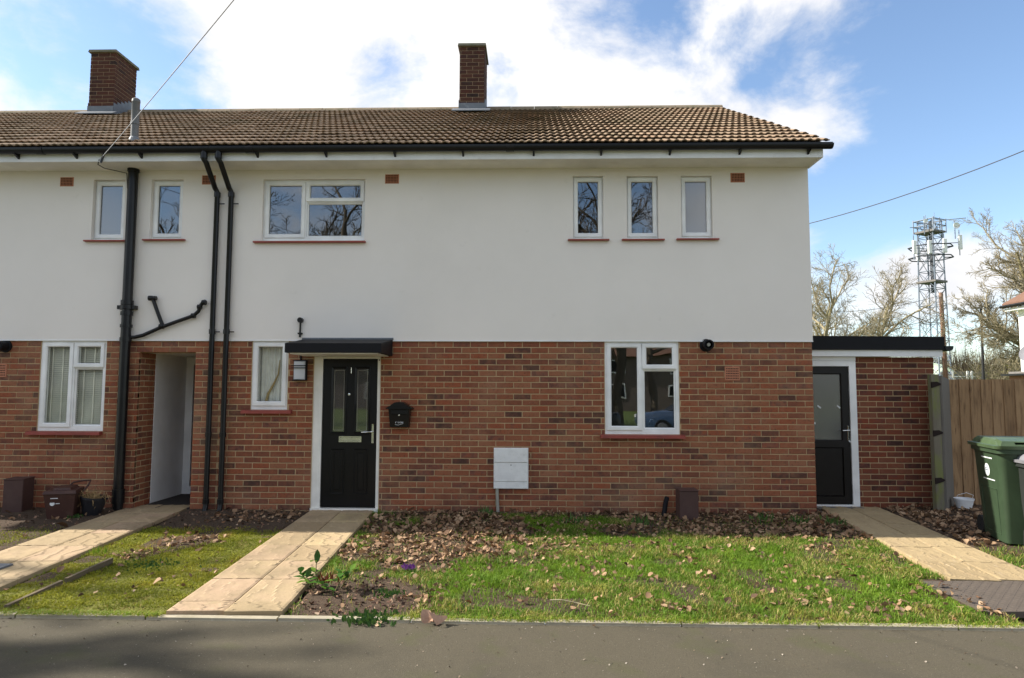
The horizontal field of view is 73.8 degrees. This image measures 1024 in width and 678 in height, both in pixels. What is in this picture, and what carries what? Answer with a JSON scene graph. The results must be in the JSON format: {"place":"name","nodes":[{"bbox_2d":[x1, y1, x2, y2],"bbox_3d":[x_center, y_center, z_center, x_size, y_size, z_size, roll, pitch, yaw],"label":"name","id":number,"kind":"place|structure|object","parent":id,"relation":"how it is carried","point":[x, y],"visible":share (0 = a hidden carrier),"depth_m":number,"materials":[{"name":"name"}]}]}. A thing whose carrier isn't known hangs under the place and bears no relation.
{"place":"outdoors","nodes":[
{"label":"outdoors","id":0,"kind":"place"},
{"bbox_2d":[0,504,189,591],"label":"path","id":1,"kind":"structure","parent":0,"point":[36,556],"depth_m":6.88,"materials":[{"name":"beige concrete"}]},
{"bbox_2d":[0,563,12,568],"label":"stop tap cover","id":2,"kind":"object","parent":1,"relation":"on","point":[3,565],"visible":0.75,"depth_m":5.90,"materials":[{"name":"grey metal"}]},
{"bbox_2d":[166,510,372,616],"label":"path","id":3,"kind":"structure","parent":0,"point":[260,580],"depth_m":5.78,"materials":[{"name":"beige concrete"}]},
{"bbox_2d":[0,618,1023,677],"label":"pavement","id":4,"kind":"structure","parent":0,"point":[292,649],"depth_m":4.13,"materials":[{"name":"grey asphalt"}]},
{"bbox_2d":[420,609,446,624],"bbox_3d":[-0.533,1.869,4.597,0.167,0.081,0.126,-3,-5,34],"label":"dead leaf","id":5,"kind":"object","parent":4,"relation":"on","point":[427,616],"visible":1,"depth_m":4.58,"materials":[{"name":"brown plant"}]},
{"bbox_2d":[0,618,1017,677],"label":"footway grit","id":6,"kind":"object","parent":4,"relation":"on","point":[520,638],"visible":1,"depth_m":4.22,"materials":[{"name":"gravel"}]},
{"bbox_2d":[0,505,1023,624],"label":"garden soil","id":7,"kind":"structure","parent":0,"point":[41,518],"depth_m":6.11,"materials":[{"name":"brown soil"}]},
{"bbox_2d":[2,476,34,512],"bbox_3d":[-6.261,2.003,8.654,0.237,0.480,0.270,1,-4,-9],"label":"service box","id":8,"kind":"object","parent":7,"relation":"on","point":[18,493],"visible":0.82,"depth_m":8.54,"materials":[{"name":"brown plastic"}]},
{"bbox_2d":[4,558,112,607],"bbox_3d":[-3.606,1.965,5.503,0.029,0.095,1.260,0,-4,1],"label":"edging board","id":9,"kind":"object","parent":7,"relation":"on","point":[95,567],"visible":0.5,"depth_m":5.56,"materials":[{"name":"wood"}]},
{"bbox_2d":[56,566,63,572],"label":"dead leaf","id":10,"kind":"object","parent":7,"relation":"on","point":[59,568],"visible":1,"depth_m":5.78,"materials":[{"name":"brown plant"}]},
{"bbox_2d":[57,522,67,527],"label":"dead leaf","id":11,"kind":"object","parent":7,"relation":"on","point":[63,524],"visible":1,"depth_m":7.58,"materials":[{"name":"brown plant"}]},
{"bbox_2d":[42,479,91,518],"bbox_3d":[-5.435,1.955,8.343,0.442,0.434,0.335,1,-5,-16],"label":"food caddy","id":12,"kind":"object","parent":7,"relation":"on","point":[62,501],"visible":1,"depth_m":8.21,"materials":[{"name":"brown plastic"}]},
{"bbox_2d":[66,513,82,519],"bbox_3d":[-5.289,2.141,8.242,0.194,0.061,0.195,2,-5,-20],"label":"weed clump","id":13,"kind":"object","parent":7,"relation":"on","point":[76,516],"visible":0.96,"depth_m":8.23,"materials":[{"name":"green plant"}]},
{"bbox_2d":[77,488,111,515],"bbox_3d":[-5.151,2.010,8.413,0.531,0.359,0.317,-2,-5,29],"label":"plant pot","id":14,"kind":"object","parent":7,"relation":"on","point":[92,503],"visible":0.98,"depth_m":8.34,"materials":[{"name":"plastic"}]},
{"bbox_2d":[83,545,118,556],"bbox_3d":[-3.955,2.039,6.501,0.393,0.133,0.224,0,-4,2],"label":"weed clump","id":15,"kind":"object","parent":7,"relation":"on","point":[98,551],"visible":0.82,"depth_m":6.49,"materials":[{"name":"green plant"}]},
{"bbox_2d":[0,524,281,613],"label":"moss turf","id":16,"kind":"structure","parent":7,"relation":"on","point":[146,533],"depth_m":5.79,"materials":[{"name":"green plant"}]},
{"bbox_2d":[98,557,201,573],"bbox_3d":[-3.128,2.000,6.045,0.816,0.054,0.510,0,-4,2],"label":"weed clump","id":17,"kind":"object","parent":7,"relation":"on","point":[156,564],"visible":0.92,"depth_m":6.05,"materials":[{"name":"green plant"}]},
{"bbox_2d":[293,549,358,591],"bbox_3d":[-1.470,1.821,5.347,0.533,0.313,0.366,0,-4,2],"label":"laurel seedling","id":18,"kind":"object","parent":7,"relation":"on","point":[323,581],"visible":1,"depth_m":5.36,"materials":[{"name":"green plant"}]},
{"bbox_2d":[326,607,402,627],"bbox_3d":[-1.000,1.899,4.656,0.524,0.058,0.310,0,-4,2],"label":"weed clump","id":19,"kind":"object","parent":7,"relation":"on","point":[367,618],"visible":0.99,"depth_m":4.63,"materials":[{"name":"green plant"}]},
{"bbox_2d":[370,587,405,597],"bbox_3d":[-0.954,1.945,5.244,0.273,0.050,0.216,1,-4,-13],"label":"weed clump","id":20,"kind":"object","parent":7,"relation":"on","point":[390,592],"visible":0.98,"depth_m":5.24,"materials":[{"name":"green plant"}]},
{"bbox_2d":[401,563,420,572],"bbox_3d":[-0.863,1.957,5.830,0.169,0.080,0.105,1,-4,-14],"label":"crocus","id":21,"kind":"object","parent":7,"relation":"on","point":[410,567],"visible":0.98,"depth_m":5.83,"materials":[{"name":"purple plant"}]},
{"bbox_2d":[478,505,492,515],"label":"bulb shoots","id":22,"kind":"object","parent":7,"relation":"on","point":[487,510],"visible":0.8,"depth_m":8.43,"materials":[{"name":"green plant"}]},
{"bbox_2d":[0,507,982,617],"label":"bark chippings","id":23,"kind":"object","parent":7,"relation":"on","point":[399,598],"visible":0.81,"depth_m":5.37,"materials":[{"name":"brown wood"}]},
{"bbox_2d":[0,529,1023,628],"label":"grass fringe","id":24,"kind":"object","parent":7,"relation":"on","point":[156,614],"depth_m":4.64,"materials":[{"name":"green plant"}]},
{"bbox_2d":[2,508,1023,621],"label":"leaf scraps","id":25,"kind":"object","parent":7,"relation":"on","point":[688,607],"visible":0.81,"depth_m":6.28,"materials":[{"name":"brown plant"}]},
{"bbox_2d":[112,503,1023,563],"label":"leaf litter","id":26,"kind":"object","parent":7,"relation":"on","point":[950,521],"visible":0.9,"depth_m":7.68,"materials":[{"name":"brown plant"}]},
{"bbox_2d":[550,599,588,605],"bbox_3d":[0.421,1.895,4.929,0.310,0.022,0.033,-2,-5,25],"label":"fallen twig","id":27,"kind":"object","parent":7,"relation":"on","point":[568,601],"visible":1,"depth_m":4.94,"materials":[{"name":"beige wood"}]},
{"bbox_2d":[559,512,585,523],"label":"bulb shoots","id":28,"kind":"object","parent":7,"relation":"on","point":[575,519],"visible":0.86,"depth_m":7.94,"materials":[{"name":"green plant"}]},
{"bbox_2d":[632,514,652,525],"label":"bulb shoots","id":29,"kind":"object","parent":7,"relation":"on","point":[646,521],"visible":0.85,"depth_m":7.95,"materials":[{"name":"green plant"}]},
{"bbox_2d":[645,592,650,597],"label":"dead leaf","id":30,"kind":"object","parent":7,"relation":"on","point":[647,594],"visible":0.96,"depth_m":5.06,"materials":[{"name":"beige plant"}]},
{"bbox_2d":[289,510,1023,625],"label":"grass","id":31,"kind":"structure","parent":7,"relation":"on","point":[809,569],"depth_m":5.66,"materials":[{"name":"green plant"}]},
{"bbox_2d":[661,496,668,517],"bbox_3d":[1.908,2.107,8.505,0.059,0.277,0.205,-2,-5,30],"label":"drain stub","id":32,"kind":"object","parent":7,"relation":"on","point":[665,504],"visible":0.81,"depth_m":8.49,"materials":[{"name":"black plastic"}]},
{"bbox_2d":[675,487,698,520],"bbox_3d":[2.138,2.041,8.335,0.237,0.415,0.250,0,-4,2],"label":"service box","id":33,"kind":"object","parent":7,"relation":"on","point":[687,504],"visible":0.82,"depth_m":8.22,"materials":[{"name":"brown plastic"}]},
{"bbox_2d":[724,597,730,603],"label":"dead leaf","id":34,"kind":"object","parent":7,"relation":"on","point":[727,599],"visible":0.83,"depth_m":4.97,"materials":[{"name":"brown plant"}]},
{"bbox_2d":[748,511,773,523],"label":"bulb shoots","id":35,"kind":"object","parent":7,"relation":"on","point":[762,517],"visible":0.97,"depth_m":8.13,"materials":[{"name":"green plant"}]},
{"bbox_2d":[790,515,808,523],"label":"bulb shoots","id":36,"kind":"object","parent":7,"relation":"on","point":[798,520],"visible":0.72,"depth_m":7.96,"materials":[{"name":"green plant"}]},
{"bbox_2d":[800,598,807,605],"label":"dead leaf","id":37,"kind":"object","parent":7,"relation":"on","point":[803,600],"visible":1,"depth_m":4.97,"materials":[{"name":"beige plant"}]},
{"bbox_2d":[820,515,846,526],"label":"bulb shoots","id":38,"kind":"object","parent":7,"relation":"on","point":[832,520],"visible":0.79,"depth_m":7.89,"materials":[{"name":"green plant"}]},
{"bbox_2d":[953,492,974,508],"bbox_3d":[5.911,2.104,8.928,0.236,0.208,0.236,0,-4,2],"label":"plastic tub","id":39,"kind":"object","parent":7,"relation":"on","point":[966,502],"visible":0.98,"depth_m":8.86,"materials":[{"name":"white plastic"}]},
{"bbox_2d":[923,580,1023,617],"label":"paving","id":40,"kind":"structure","parent":7,"relation":"on","point":[1007,597],"depth_m":5.24,"materials":[{"name":"grey concrete"}]},
{"bbox_2d":[927,374,1023,510],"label":"garden fence","id":41,"kind":"object","parent":7,"relation":"on","point":[962,412],"visible":0.69,"depth_m":9.37,"materials":[{"name":"brown wood"}]},
{"bbox_2d":[967,436,1023,544],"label":"wheelie bin","id":42,"kind":"object","parent":7,"relation":"on","point":[1001,518],"visible":0.98,"depth_m":7.02,"materials":[{"name":"plastic"}]},
{"bbox_2d":[1013,454,1023,545],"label":"wheelie bin","id":43,"kind":"object","parent":7,"relation":"on","point":[1019,461],"visible":0.77,"depth_m":6.88,"materials":[{"name":"plastic"}]},
{"bbox_2d":[820,506,1023,581],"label":"path","id":44,"kind":"structure","parent":0,"point":[948,558],"depth_m":6.69,"materials":[{"name":"beige concrete"}]},
{"bbox_2d":[933,363,986,379],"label":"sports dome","id":45,"kind":"structure","parent":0,"point":[935,368],"depth_m":81.98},
{"bbox_2d":[999,292,1023,370],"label":"white house","id":46,"kind":"structure","parent":0,"point":[1017,300],"depth_m":27.24,"materials":[{"name":"white paint"}]},
{"bbox_2d":[1019,347,1023,360],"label":"satellite dish","id":47,"kind":"object","parent":46,"relation":"attached to","point":[1021,353],"visible":1,"depth_m":26.64,"materials":[{"name":"metal"}]},
{"bbox_2d":[1001,371,1023,379],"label":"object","id":48,"kind":"structure","parent":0,"point":[1016,375],"depth_m":21.39,"materials":[{"name":"white"}]},
{"label":"ground","id":49,"kind":"structure","parent":0,"visible":0},
{"bbox_2d":[0,49,322,510],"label":"terraced house","id":50,"kind":"structure","parent":49,"relation":"on","point":[111,286],"depth_m":9.04,"materials":[{"name":"paint"}]},
{"bbox_2d":[25,341,106,434],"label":"window","id":51,"kind":"structure","parent":50,"relation":"in","point":[75,388],"depth_m":9.03,"materials":[{"name":"white plastic"}]},
{"bbox_2d":[142,181,185,240],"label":"window","id":52,"kind":"structure","parent":50,"relation":"in","point":[177,186],"depth_m":9.14,"materials":[{"name":"white plastic"}]},
{"bbox_2d":[97,0,233,182],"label":"telephone cable","id":53,"kind":"object","parent":50,"relation":"attached to","point":[101,160],"visible":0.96,"depth_m":5.44,"materials":[{"name":"metal"}]},
{"bbox_2d":[0,611,1023,630],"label":"garden edging","id":54,"kind":"object","parent":49,"relation":"on","point":[306,618],"visible":0.35,"depth_m":4.62,"materials":[{"name":"grey concrete"}]},
{"bbox_2d":[206,43,833,514],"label":"terraced house","id":55,"kind":"structure","parent":49,"relation":"on","point":[572,299],"depth_m":8.85,"materials":[{"name":"paint"}]},
{"bbox_2d":[240,341,292,413],"bbox_3d":[-3.173,0.498,8.929,0.651,0.945,0.199,0,-4,2],"label":"window","id":56,"kind":"structure","parent":55,"relation":"in","point":[270,359],"depth_m":8.94,"materials":[{"name":"white plastic"}]},
{"bbox_2d":[291,356,307,380],"bbox_3d":[-2.756,0.378,8.858,0.196,0.324,0.072,0,-4,2],"label":"wall light","id":57,"kind":"object","parent":55,"relation":"attached to","point":[300,367],"visible":0.94,"depth_m":8.83,"materials":[{"name":"white glass"}]},
{"bbox_2d":[253,180,365,242],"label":"window","id":58,"kind":"structure","parent":55,"relation":"in","point":[295,211],"depth_m":9.78,"materials":[{"name":"white plastic"}]},
{"bbox_2d":[320,359,377,506],"bbox_3d":[-2.111,1.210,8.836,0.710,1.902,0.119,0,-4,2],"label":"front door","id":59,"kind":"structure","parent":55,"relation":"in","point":[349,419],"depth_m":8.85,"materials":[{"name":"black paint"}]},
{"bbox_2d":[386,402,413,426],"bbox_3d":[-1.439,0.967,8.740,0.344,0.321,0.142,0,-4,2],"label":"letter box","id":60,"kind":"object","parent":55,"relation":"attached to","point":[399,414],"visible":1,"depth_m":8.70,"materials":[{"name":"black paint"}]},
{"bbox_2d":[494,448,527,511],"bbox_3d":[-0.013,1.819,8.680,0.441,0.858,0.054,0,-4,2],"label":"meter box","id":61,"kind":"object","parent":55,"relation":"attached to","point":[510,468],"visible":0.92,"depth_m":8.67,"materials":[{"name":"white plastic"}]},
{"bbox_2d":[494,463,527,481],"bbox_3d":[-0.013,1.695,8.672,0.425,0.235,0.012,0,-4,2],"label":"cabinet door","id":62,"kind":"structure","parent":61,"relation":"in","point":[503,472],"depth_m":8.67,"materials":[{"name":"white plastic"}]},
{"bbox_2d":[568,177,608,240],"bbox_3d":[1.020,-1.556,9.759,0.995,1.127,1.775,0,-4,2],"label":"window","id":63,"kind":"structure","parent":55,"relation":"in","point":[585,189],"depth_m":9.01,"materials":[{"name":"white plastic"}]},
{"bbox_2d":[592,177,664,240],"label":"window","id":64,"kind":"structure","parent":55,"relation":"in","point":[637,187],"depth_m":8.98,"materials":[{"name":"white plastic"}]},
{"bbox_2d":[600,342,685,438],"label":"window","id":65,"kind":"structure","parent":55,"relation":"in","point":[642,378],"depth_m":10.41,"materials":[{"name":"white plastic"}]},
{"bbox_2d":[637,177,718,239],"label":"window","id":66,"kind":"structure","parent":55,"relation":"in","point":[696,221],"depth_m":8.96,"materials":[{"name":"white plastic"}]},
{"bbox_2d":[809,150,1023,223],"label":"overhead cable","id":67,"kind":"object","parent":55,"relation":"attached to","point":[920,189],"visible":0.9,"depth_m":19.95,"materials":[{"name":"black rubber"}]},
{"bbox_2d":[811,336,953,509],"bbox_3d":[4.935,1.273,10.895,2.055,2.377,3.660,0,-4,2],"label":"side extension","id":68,"kind":"object","parent":49,"relation":"on","point":[871,424],"visible":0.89,"depth_m":9.21,"materials":[{"name":"brick"}]},
{"bbox_2d":[812,366,852,503],"bbox_3d":[4.255,1.294,9.223,0.661,1.845,0.108,0,-4,2],"label":"side door","id":69,"kind":"structure","parent":68,"relation":"in","point":[832,442],"depth_m":9.23,"materials":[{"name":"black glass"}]},
{"bbox_2d":[811,244,955,355],"bbox_3d":[17.867,-0.266,35.853,8.183,9.507,7.816,0,-4,2],"label":"bare tree","id":70,"kind":"object","parent":49,"relation":"on","point":[884,317],"visible":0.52,"depth_m":35.24,"materials":[{"name":"brown plant"}]},
{"bbox_2d":[907,215,963,379],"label":"radio mast","id":71,"kind":"object","parent":49,"relation":"on","point":[931,231],"visible":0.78,"depth_m":60.14,"materials":[{"name":"metal"}]},
{"bbox_2d":[938,292,947,378],"bbox_3d":[22.334,0.997,35.257,0.383,6.848,0.256,-2,-5,29],"label":"telegraph pole","id":72,"kind":"object","parent":49,"relation":"on","point":[944,367],"visible":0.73,"depth_m":35.25,"materials":[{"name":"brown wood"}]},
{"bbox_2d":[842,296,936,311],"bbox_3d":[19.231,-1.849,35.545,6.178,0.906,0.022,0,-4,2],"label":"overhead cable","id":73,"kind":"object","parent":72,"relation":"attached to","point":[885,307],"visible":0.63,"depth_m":35.52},
{"bbox_2d":[949,371,974,379],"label":"white railing","id":74,"kind":"object","parent":49,"relation":"on","point":[964,376],"visible":0.12,"depth_m":67.46,"materials":[{"name":"white metal"}]},
{"bbox_2d":[933,340,1020,379],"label":"wood","id":75,"kind":"object","parent":49,"relation":"on","point":[963,364],"visible":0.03,"depth_m":99.09,"materials":[{"name":"plant"}]},
{"bbox_2d":[969,306,984,379],"bbox_3d":[22.047,1.309,32.213,0.560,5.758,0.200,0,-4,2],"label":"lamp post","id":76,"kind":"object","parent":49,"relation":"on","point":[982,361],"visible":0.38,"depth_m":32.21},
{"bbox_2d":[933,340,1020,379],"bbox_3d":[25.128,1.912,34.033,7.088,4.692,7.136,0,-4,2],"label":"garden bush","id":77,"kind":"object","parent":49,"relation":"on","point":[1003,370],"visible":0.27,"depth_m":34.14,"materials":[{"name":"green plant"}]},
{"bbox_2d":[936,207,1023,368],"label":"bare tree","id":78,"kind":"object","parent":49,"relation":"on","point":[1000,332],"visible":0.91,"depth_m":30.60,"materials":[{"name":"brown plant"}]}
]}

